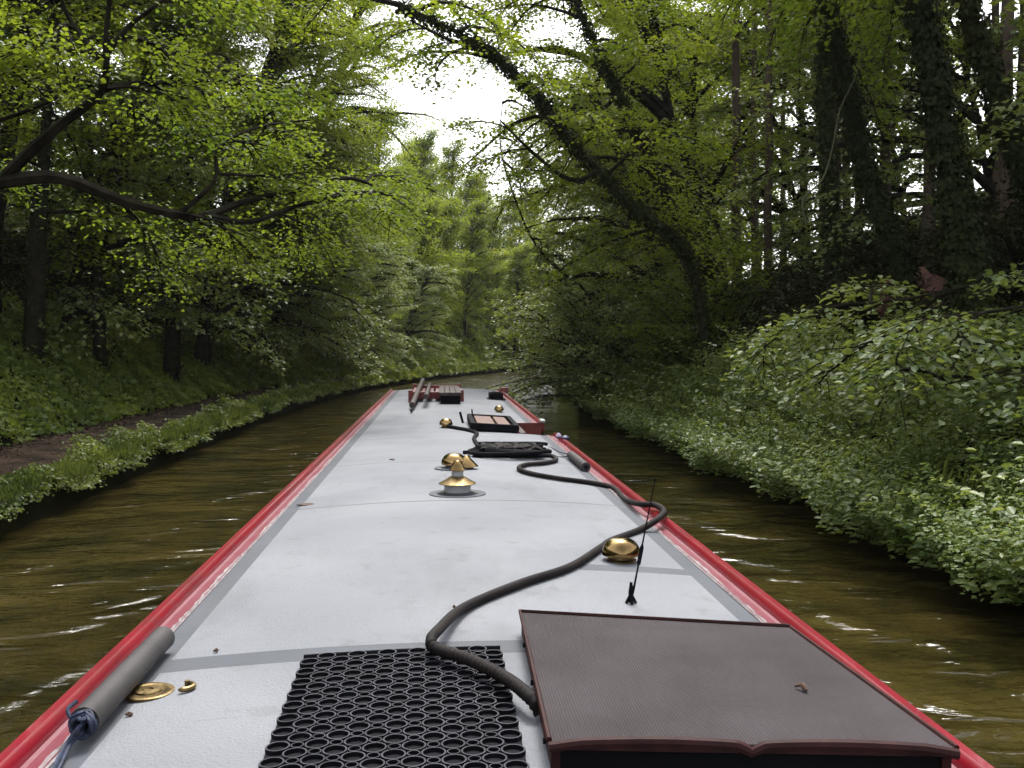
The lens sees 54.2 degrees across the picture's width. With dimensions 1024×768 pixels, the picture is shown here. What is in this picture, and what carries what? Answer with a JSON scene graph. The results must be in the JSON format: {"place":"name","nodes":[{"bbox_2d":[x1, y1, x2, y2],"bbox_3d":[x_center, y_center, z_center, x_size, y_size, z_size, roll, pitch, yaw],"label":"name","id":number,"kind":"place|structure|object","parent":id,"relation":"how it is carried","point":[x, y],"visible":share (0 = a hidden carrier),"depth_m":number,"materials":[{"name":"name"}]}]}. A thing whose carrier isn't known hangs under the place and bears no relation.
{"place":"outdoors","nodes":[
{"label":"outdoors","id":0,"kind":"place"},
{"bbox_2d":[0,369,1023,767],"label":"canal water","id":1,"kind":"structure","parent":0,"point":[86,585],"depth_m":9.07,"materials":[{"name":"liquid"}]},
{"bbox_2d":[0,388,993,767],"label":"narrowboat","id":2,"kind":"object","parent":1,"relation":"on","point":[408,528],"visible":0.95,"depth_m":3.15,"materials":[{"name":"grey paint"}]},
{"bbox_2d":[51,626,174,767],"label":"pipe fender","id":3,"kind":"object","parent":2,"relation":"on","point":[92,712],"visible":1,"depth_m":2.05,"materials":[{"name":"grey rubber"}]},
{"bbox_2d":[258,645,529,767],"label":"rubber mat","id":4,"kind":"object","parent":2,"relation":"on","point":[419,707],"visible":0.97,"depth_m":1.96,"materials":[{"name":"black rubber"}]},
{"bbox_2d":[408,384,463,402],"bbox_3d":[-1.030,0.117,13.627,0.700,0.160,2.010,0,2,-4],"label":"roof rack","id":5,"kind":"object","parent":2,"relation":"on","point":[433,394],"visible":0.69,"depth_m":12.65,"materials":[{"name":"red paint"}]},
{"bbox_2d":[439,386,461,403],"bbox_3d":[-0.809,0.134,12.965,0.269,0.140,1.880,0,2,-4],"label":"locker box","id":6,"kind":"object","parent":2,"relation":"on","point":[450,394],"visible":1,"depth_m":12.06,"materials":[{"name":"black wood"}]},
{"bbox_2d":[463,441,551,457],"bbox_3d":[-0.003,0.435,6.647,0.555,0.083,0.614,1,2,14],"label":"hose heap","id":7,"kind":"object","parent":2,"relation":"on","point":[498,449],"visible":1,"depth_m":6.48,"materials":[{"name":"black rubber"}]},
{"bbox_2d":[425,453,666,716],"bbox_3d":[0.298,0.552,4.299,0.743,0.103,4.746,0,2,4],"label":"hose","id":8,"kind":"object","parent":2,"relation":"on","point":[523,691],"visible":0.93,"depth_m":2.82,"materials":[{"name":"rubber"}]},
{"bbox_2d":[625,478,655,604],"bbox_3d":[0.370,0.452,2.874,0.090,0.361,0.037,0,2,-4],"label":"aerial","id":9,"kind":"object","parent":2,"relation":"on","point":[631,599],"visible":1,"depth_m":2.87,"materials":[{"name":"black metal"}]},
{"bbox_2d":[519,609,959,767],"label":"roof box","id":10,"kind":"object","parent":2,"relation":"on","point":[620,691],"visible":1,"depth_m":1.91,"materials":[{"name":"brown paint"}]},
{"bbox_2d":[0,191,1023,600],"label":"ground","id":11,"kind":"structure","parent":0,"point":[48,505],"depth_m":14.89,"materials":[{"name":"green plant"}]},
{"bbox_2d":[1,204,104,300],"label":"holly shrub","id":12,"kind":"object","parent":11,"relation":"on","point":[18,261],"visible":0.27,"depth_m":26.77,"materials":[{"name":"green plant"}]},
{"bbox_2d":[0,1,155,231],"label":"ash tree","id":13,"kind":"object","parent":11,"relation":"on","point":[31,112],"visible":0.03,"depth_m":34.38,"materials":[{"name":"green plant"}]},
{"bbox_2d":[0,2,163,259],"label":"hazel tree","id":14,"kind":"object","parent":11,"relation":"on","point":[5,28],"visible":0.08,"depth_m":30.89,"materials":[{"name":"green plant"}]},
{"bbox_2d":[0,60,201,366],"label":"dark trunked tree","id":15,"kind":"object","parent":11,"relation":"on","point":[35,308],"visible":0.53,"depth_m":21.16,"materials":[{"name":"green plant"}]},
{"bbox_2d":[17,73,213,372],"bbox_3d":[-9.893,-3.733,24.548,4.056,7.198,5.157,-2,3,-37],"label":"dark trunked tree","id":16,"kind":"object","parent":11,"relation":"on","point":[101,354],"visible":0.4,"depth_m":24.14,"materials":[{"name":"green plant"}]},
{"bbox_2d":[0,0,230,318],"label":"sycamore tree","id":17,"kind":"object","parent":11,"relation":"on","point":[94,19],"visible":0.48,"depth_m":22.26,"materials":[{"name":"green plant"}]},
{"bbox_2d":[83,252,200,325],"bbox_3d":[-12.408,-2.896,33.012,4.180,2.965,4.506,-1,2,-17],"label":"holly shrub","id":18,"kind":"object","parent":11,"relation":"on","point":[130,291],"visible":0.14,"depth_m":31.95,"materials":[{"name":"green plant"}]},
{"bbox_2d":[4,0,290,375],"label":"hazel tree","id":19,"kind":"object","parent":11,"relation":"on","point":[74,306],"visible":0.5,"depth_m":24.31,"materials":[{"name":"green plant"}]},
{"bbox_2d":[52,44,259,302],"bbox_3d":[-13.033,-7.830,36.447,7.658,10.006,9.803,-2,3,-33],"label":"hazel tree","id":20,"kind":"object","parent":11,"relation":"on","point":[114,250],"visible":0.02,"depth_m":36.22,"materials":[{"name":"green plant"}]},
{"bbox_2d":[0,0,325,145],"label":"beech tree","id":21,"kind":"object","parent":11,"relation":"on","point":[93,38],"visible":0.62,"depth_m":18.25,"materials":[{"name":"green plant"}]},
{"bbox_2d":[64,12,314,340],"bbox_3d":[-9.882,-8.518,31.573,7.858,15.238,7.592,0,2,-10],"label":"sycamore tree","id":22,"kind":"object","parent":11,"relation":"on","point":[151,335],"visible":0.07,"depth_m":31.05,"materials":[{"name":"green plant"}]},
{"bbox_2d":[3,0,390,339],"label":"beech tree","id":23,"kind":"object","parent":11,"relation":"on","point":[268,4],"visible":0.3,"depth_m":25.88,"materials":[{"name":"green plant"}]},
{"bbox_2d":[132,109,294,368],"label":"dark trunked tree","id":24,"kind":"object","parent":11,"relation":"on","point":[210,344],"visible":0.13,"depth_m":33.03,"materials":[{"name":"green plant"}]},
{"bbox_2d":[109,120,321,385],"bbox_3d":[-8.614,-3.671,28.526,5.949,7.551,6.175,-2,3,-35],"label":"dark trunked tree","id":25,"kind":"object","parent":11,"relation":"on","point":[171,358],"visible":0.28,"depth_m":28.13,"materials":[{"name":"green plant"}]},
{"bbox_2d":[0,0,441,311],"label":"overhanging tree","id":26,"kind":"object","parent":11,"relation":"on","point":[13,176],"visible":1,"depth_m":8.62,"materials":[{"name":"green plant"}]},
{"bbox_2d":[0,251,493,445],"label":"slope plants","id":27,"kind":"object","parent":11,"relation":"on","point":[129,354],"visible":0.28,"depth_m":25.88,"materials":[{"name":"green plant"}]},
{"bbox_2d":[183,157,336,356],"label":"dark trunked tree","id":28,"kind":"object","parent":11,"relation":"on","point":[310,301],"visible":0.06,"depth_m":38.67,"materials":[{"name":"green plant"}]},
{"bbox_2d":[0,360,524,521],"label":"verge plants","id":29,"kind":"object","parent":11,"relation":"on","point":[129,435],"visible":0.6,"depth_m":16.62,"materials":[{"name":"green plant"}]},
{"bbox_2d":[150,0,399,283],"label":"beech tree","id":30,"kind":"object","parent":11,"relation":"on","point":[316,76],"visible":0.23,"depth_m":34.75,"materials":[{"name":"green plant"}]},
{"bbox_2d":[0,362,550,474],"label":"towpath","id":31,"kind":"structure","parent":11,"relation":"on","point":[38,455],"depth_m":16.96,"materials":[{"name":"brown soil"}]},
{"bbox_2d":[0,370,412,472],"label":"fallen leaves","id":32,"kind":"object","parent":31,"relation":"on","point":[148,414],"visible":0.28,"depth_m":20.37,"materials":[{"name":"brown plant"}]},
{"bbox_2d":[169,113,381,372],"bbox_3d":[-8.711,-5.092,35.746,7.740,9.708,9.907,-1,2,-16],"label":"hazel tree","id":33,"kind":"object","parent":11,"relation":"on","point":[280,325],"visible":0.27,"depth_m":35.57,"materials":[{"name":"green plant"}]},
{"bbox_2d":[135,0,419,365],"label":"beech tree","id":34,"kind":"object","parent":11,"relation":"on","point":[201,350],"visible":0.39,"depth_m":32.28,"materials":[{"name":"green plant"}]},
{"bbox_2d":[193,130,384,380],"bbox_3d":[-8.514,-4.951,38.378,7.350,10.017,9.410,0,2,-4],"label":"hazel tree","id":35,"kind":"object","parent":11,"relation":"on","point":[311,296],"visible":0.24,"depth_m":37.73,"materials":[{"name":"green plant"}]},
{"bbox_2d":[234,190,390,369],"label":"hazel tree","id":36,"kind":"object","parent":11,"relation":"on","point":[346,271],"visible":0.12,"depth_m":41.68,"materials":[{"name":"green plant"}]},
{"bbox_2d":[220,19,425,347],"bbox_3d":[-8.275,-8.088,39.630,8.924,14.454,9.705,1,3,30],"label":"beech tree","id":37,"kind":"object","parent":11,"relation":"on","point":[367,84],"visible":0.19,"depth_m":38.74,"materials":[{"name":"green plant"}]},
{"bbox_2d":[290,227,390,366],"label":"hazel tree","id":38,"kind":"object","parent":11,"relation":"on","point":[364,288],"visible":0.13,"depth_m":46.70,"materials":[{"name":"green plant"}]},
{"bbox_2d":[282,170,398,349],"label":"beech tree","id":39,"kind":"object","parent":11,"relation":"on","point":[349,290],"visible":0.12,"depth_m":44.28,"materials":[{"name":"green plant"}]},
{"bbox_2d":[260,0,474,359],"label":"beech tree","id":40,"kind":"object","parent":11,"relation":"on","point":[386,120],"visible":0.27,"depth_m":41.02,"materials":[{"name":"green plant"}]},
{"bbox_2d":[328,240,425,371],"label":"hazel tree","id":41,"kind":"object","parent":11,"relation":"on","point":[387,288],"visible":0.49,"depth_m":49.53,"materials":[{"name":"green plant"}]},
{"bbox_2d":[341,253,418,365],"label":"hazel tree","id":42,"kind":"object","parent":11,"relation":"on","point":[390,275],"visible":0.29,"depth_m":52.65,"materials":[{"name":"green plant"}]},
{"bbox_2d":[212,204,556,362],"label":"slope plants","id":43,"kind":"object","parent":11,"relation":"on","point":[477,331],"visible":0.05,"depth_m":79.44,"materials":[{"name":"green plant"}]},
{"bbox_2d":[348,217,420,331],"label":"beech tree","id":44,"kind":"object","parent":11,"relation":"on","point":[395,238],"visible":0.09,"depth_m":55.29,"materials":[{"name":"green plant"}]},
{"bbox_2d":[357,102,421,247],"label":"ash tree","id":45,"kind":"object","parent":11,"relation":"on","point":[380,158],"visible":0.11,"depth_m":76.45,"materials":[{"name":"green plant"}]},
{"bbox_2d":[371,158,438,322],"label":"ash tree","id":46,"kind":"object","parent":11,"relation":"on","point":[414,195],"visible":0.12,"depth_m":64.06,"materials":[{"name":"green plant"}]},
{"bbox_2d":[385,263,460,365],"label":"hazel tree","id":47,"kind":"object","parent":11,"relation":"on","point":[420,298],"visible":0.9,"depth_m":59.96,"materials":[{"name":"green plant"}]},
{"bbox_2d":[394,126,458,261],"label":"ash tree","id":48,"kind":"object","parent":11,"relation":"on","point":[426,143],"visible":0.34,"depth_m":83.27,"materials":[{"name":"green plant"}]},
{"bbox_2d":[390,194,463,334],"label":"ash tree","id":49,"kind":"object","parent":11,"relation":"on","point":[433,209],"visible":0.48,"depth_m":65.85,"materials":[{"name":"green plant"}]},
{"bbox_2d":[411,165,460,266],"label":"ash tree","id":50,"kind":"object","parent":11,"relation":"on","point":[429,177],"visible":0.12,"depth_m":81.71,"materials":[{"name":"green plant"}]},
{"bbox_2d":[408,192,480,329],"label":"ash tree","id":51,"kind":"object","parent":11,"relation":"on","point":[447,241],"visible":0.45,"depth_m":70.07,"materials":[{"name":"green plant"}]},
{"bbox_2d":[425,136,492,263],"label":"ash tree","id":52,"kind":"object","parent":11,"relation":"on","point":[450,154],"visible":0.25,"depth_m":91.32,"materials":[{"name":"green plant"}]},
{"bbox_2d":[442,166,501,299],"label":"ash tree","id":53,"kind":"object","parent":11,"relation":"on","point":[468,188],"visible":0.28,"depth_m":83.62,"materials":[{"name":"green plant"}]},
{"bbox_2d":[443,194,512,336],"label":"ash tree","id":54,"kind":"object","parent":11,"relation":"on","point":[474,232],"visible":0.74,"depth_m":75.91,"materials":[{"name":"green plant"}]},
{"bbox_2d":[233,0,740,385],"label":"leaning ivy tree","id":55,"kind":"object","parent":11,"relation":"on","point":[475,43],"visible":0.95,"depth_m":18.23,"materials":[{"name":"green plant"}]},
{"bbox_2d":[463,202,514,314],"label":"ash tree","id":56,"kind":"object","parent":11,"relation":"on","point":[497,246],"visible":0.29,"depth_m":85.83,"materials":[{"name":"green plant"}]},
{"bbox_2d":[465,190,529,311],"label":"ash tree","id":57,"kind":"object","parent":11,"relation":"on","point":[505,221],"visible":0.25,"depth_m":89.90,"materials":[{"name":"green plant"}]},
{"bbox_2d":[489,240,544,356],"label":"ash tree","id":58,"kind":"object","parent":11,"relation":"on","point":[515,263],"visible":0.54,"depth_m":79.85,"materials":[{"name":"green plant"}]},
{"bbox_2d":[489,183,546,311],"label":"ash tree","id":59,"kind":"object","parent":11,"relation":"on","point":[518,223],"visible":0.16,"depth_m":93.72,"materials":[{"name":"green plant"}]},
{"bbox_2d":[479,99,601,337],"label":"slim sapling","id":60,"kind":"object","parent":11,"relation":"on","point":[537,247],"visible":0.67,"depth_m":26.95,"materials":[{"name":"green plant"}]},
{"bbox_2d":[515,214,570,347],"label":"ash tree","id":61,"kind":"object","parent":11,"relation":"on","point":[542,269],"visible":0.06,"depth_m":82.78,"materials":[{"name":"green plant"}]},
{"bbox_2d":[415,0,765,347],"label":"ivy clad tree","id":62,"kind":"object","parent":11,"relation":"on","point":[633,125],"visible":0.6,"depth_m":21.55,"materials":[{"name":"green plant"}]},
{"bbox_2d":[494,242,703,376],"bbox_3d":[3.197,-2.549,33.326,7.569,5.532,7.538,0,2,-4],"label":"overhanging bush","id":63,"kind":"object","parent":11,"relation":"on","point":[545,307],"visible":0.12,"depth_m":32.87,"materials":[{"name":"green plant"}]},
{"bbox_2d":[518,154,680,353],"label":"hazel tree","id":64,"kind":"object","parent":11,"relation":"on","point":[561,263],"visible":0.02,"depth_m":45.15,"materials":[{"name":"green plant"}]},
{"bbox_2d":[482,248,724,416],"bbox_3d":[2.770,-1.260,27.491,7.748,5.046,7.080,-1,3,-27],"label":"overhanging bush","id":65,"kind":"object","parent":11,"relation":"on","point":[602,348],"visible":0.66,"depth_m":26.29,"materials":[{"name":"green plant"}]},
{"bbox_2d":[490,51,716,382],"bbox_3d":[3.002,-4.849,30.353,7.078,9.648,9.061,0,2,-10],"label":"hazel tree","id":66,"kind":"object","parent":11,"relation":"on","point":[613,214],"visible":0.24,"depth_m":30.32,"materials":[{"name":"green plant"}]},
{"bbox_2d":[515,122,699,357],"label":"hazel tree","id":67,"kind":"object","parent":11,"relation":"on","point":[591,213],"visible":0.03,"depth_m":37.91,"materials":[{"name":"green plant"}]},
{"bbox_2d":[413,0,808,295],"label":"beech tree","id":68,"kind":"object","parent":11,"relation":"on","point":[659,109],"visible":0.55,"depth_m":25.67,"materials":[{"name":"green plant"}]},
{"bbox_2d":[554,0,731,281],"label":"sycamore tree","id":69,"kind":"object","parent":11,"relation":"on","point":[628,37],"visible":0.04,"depth_m":40.07,"materials":[{"name":"green plant"}]},
{"bbox_2d":[506,0,789,305],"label":"beech tree","id":70,"kind":"object","parent":11,"relation":"on","point":[702,92],"visible":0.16,"depth_m":33.49,"materials":[{"name":"green plant"}]},
{"bbox_2d":[549,0,758,297],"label":"ash tree","id":71,"kind":"object","parent":11,"relation":"on","point":[676,110],"visible":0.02,"depth_m":46.96,"materials":[{"name":"green plant"}]},
{"bbox_2d":[595,224,815,381],"bbox_3d":[4.602,-1.746,22.858,5.225,4.317,6.016,0,2,-4],"label":"overhanging bush","id":72,"kind":"object","parent":11,"relation":"on","point":[686,327],"visible":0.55,"depth_m":22.31,"materials":[{"name":"green plant"}]},
{"bbox_2d":[633,0,839,286],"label":"hazel tree","id":73,"kind":"object","parent":11,"relation":"on","point":[778,208],"visible":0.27,"depth_m":32.63,"materials":[{"name":"green plant"}]},
{"bbox_2d":[731,5,743,323],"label":"pine tree","id":74,"kind":"object","parent":11,"relation":"on","point":[736,112],"visible":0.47,"depth_m":25.59,"materials":[{"name":"brown plant"}]},
{"bbox_2d":[688,6,810,275],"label":"ash tree","id":75,"kind":"object","parent":11,"relation":"on","point":[746,212],"visible":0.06,"depth_m":55.52,"materials":[{"name":"green plant"}]},
{"bbox_2d":[749,9,759,301],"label":"pine tree","id":76,"kind":"object","parent":11,"relation":"on","point":[754,220],"visible":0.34,"depth_m":30.28,"materials":[{"name":"brown plant"}]},
{"bbox_2d":[761,0,773,317],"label":"pine tree","id":77,"kind":"object","parent":11,"relation":"on","point":[767,209],"visible":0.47,"depth_m":24.16,"materials":[{"name":"brown plant"}]},
{"bbox_2d":[729,4,814,258],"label":"ivy clad tree","id":78,"kind":"object","parent":11,"relation":"on","point":[800,118],"visible":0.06,"depth_m":45.62,"materials":[{"name":"green plant"}]},
{"bbox_2d":[547,300,1023,600],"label":"brambles","id":79,"kind":"object","parent":11,"relation":"on","point":[1011,509],"visible":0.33,"depth_m":11.46,"materials":[{"name":"green plant"}]},
{"bbox_2d":[700,240,873,358],"bbox_3d":[5.972,-1.753,21.023,3.517,2.448,3.480,1,3,25],"label":"holly shrub","id":80,"kind":"object","parent":11,"relation":"on","point":[789,297],"visible":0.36,"depth_m":20.55,"materials":[{"name":"green plant"}]},
{"bbox_2d":[552,305,1023,605],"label":"nettles","id":81,"kind":"object","parent":11,"relation":"on","point":[938,542],"visible":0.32,"depth_m":9.78,"materials":[{"name":"green plant"}]},
{"bbox_2d":[559,289,1023,589],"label":"willowherb","id":82,"kind":"object","parent":11,"relation":"on","point":[961,495],"visible":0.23,"depth_m":10.44,"materials":[{"name":"green plant"}]},
{"bbox_2d":[676,0,906,113],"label":"sycamore tree","id":83,"kind":"object","parent":11,"relation":"on","point":[782,75],"visible":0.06,"depth_m":36.46,"materials":[{"name":"green plant"}]},
{"bbox_2d":[560,326,1023,527],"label":"long grass","id":84,"kind":"structure","parent":11,"relation":"on","point":[939,466],"depth_m":11.51,"materials":[{"name":"green plant"}]},
{"bbox_2d":[658,0,943,344],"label":"ivy clad tree","id":85,"kind":"object","parent":11,"relation":"on","point":[840,59],"visible":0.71,"depth_m":15.23,"materials":[{"name":"green plant"}]},
{"bbox_2d":[606,324,1023,571],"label":"undergrowth","id":86,"kind":"object","parent":11,"relation":"on","point":[905,414],"visible":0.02,"depth_m":11.82,"materials":[{"name":"green plant"}]},
{"bbox_2d":[743,242,892,351],"bbox_3d":[6.108,-1.413,17.999,3.558,2.089,2.953,-1,3,-27],"label":"holly shrub","id":87,"kind":"object","parent":11,"relation":"on","point":[872,275],"visible":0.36,"depth_m":17.62,"materials":[{"name":"green plant"}]},
{"bbox_2d":[690,0,969,277],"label":"hazel tree","id":88,"kind":"object","parent":11,"relation":"on","point":[808,138],"visible":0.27,"depth_m":25.36,"materials":[{"name":"green plant"}]},
{"bbox_2d":[664,0,1009,384],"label":"ivy clad tree","id":89,"kind":"object","parent":11,"relation":"on","point":[963,244],"visible":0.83,"depth_m":11.69,"materials":[{"name":"green plant"}]},
{"bbox_2d":[703,0,976,317],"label":"ivy clad tree","id":90,"kind":"object","parent":11,"relation":"on","point":[824,101],"visible":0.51,"depth_m":19.24,"materials":[{"name":"green plant"}]},
{"bbox_2d":[711,0,1023,261],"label":"ivy clad tree","id":91,"kind":"object","parent":11,"relation":"on","point":[982,57],"visible":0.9,"depth_m":13.28,"materials":[{"name":"green plant"}]},
{"bbox_2d":[796,217,939,287],"bbox_3d":[7.737,-2.795,21.424,3.274,2.108,3.809,2,3,41],"label":"holly shrub","id":92,"kind":"object","parent":11,"relation":"on","point":[863,244],"visible":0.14,"depth_m":21.25,"materials":[{"name":"green plant"}]},
{"bbox_2d":[718,0,1023,275],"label":"hazel tree","id":93,"kind":"object","parent":11,"relation":"on","point":[985,182],"visible":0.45,"depth_m":20.44,"materials":[{"name":"green plant"}]},
{"bbox_2d":[757,0,984,201],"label":"ash tree","id":94,"kind":"object","parent":11,"relation":"on","point":[922,134],"depth_m":40.30,"materials":[{"name":"green plant"}]},
{"bbox_2d":[719,0,1023,444],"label":"sycamore tree","id":95,"kind":"object","parent":11,"relation":"on","point":[896,341],"visible":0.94,"depth_m":9.92,"materials":[{"name":"green plant"}]},
{"bbox_2d":[727,187,1023,362],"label":"woodland floor","id":96,"kind":"structure","parent":11,"relation":"on","point":[910,215],"depth_m":24.69,"materials":[{"name":"brown plant"}]},
{"bbox_2d":[877,5,893,266],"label":"pine tree","id":97,"kind":"object","parent":11,"relation":"on","point":[884,157],"visible":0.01,"depth_m":22.80,"materials":[{"name":"brown plant"}]},
{"bbox_2d":[872,266,946,316],"bbox_3d":[6.581,-1.477,16.685,1.215,1.012,0.828,0,2,-4],"label":"rock","id":98,"kind":"object","parent":11,"relation":"on","point":[934,282],"visible":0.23,"depth_m":16.48,"materials":[{"name":"red stone"}]},
{"bbox_2d":[917,0,940,270],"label":"pine tree","id":99,"kind":"object","parent":11,"relation":"on","point":[927,189],"visible":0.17,"depth_m":19.40,"materials":[{"name":"brown plant"}]},
{"bbox_2d":[863,191,1023,283],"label":"holly shrub","id":100,"kind":"object","parent":11,"relation":"on","point":[933,252],"visible":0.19,"depth_m":17.54,"materials":[{"name":"green plant"}]},
{"bbox_2d":[895,181,1023,318],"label":"holly shrub","id":101,"kind":"object","parent":11,"relation":"on","point":[1011,252],"visible":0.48,"depth_m":14.44,"materials":[{"name":"green plant"}]},
{"bbox_2d":[996,0,1015,262],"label":"pine tree","id":102,"kind":"object","parent":11,"relation":"on","point":[1007,36],"visible":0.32,"depth_m":17.86,"materials":[{"name":"brown plant"}]},
{"bbox_2d":[4,0,1019,295],"label":"sky","id":103,"kind":"structure","parent":0,"point":[487,106],"materials":[{"name":"white"}]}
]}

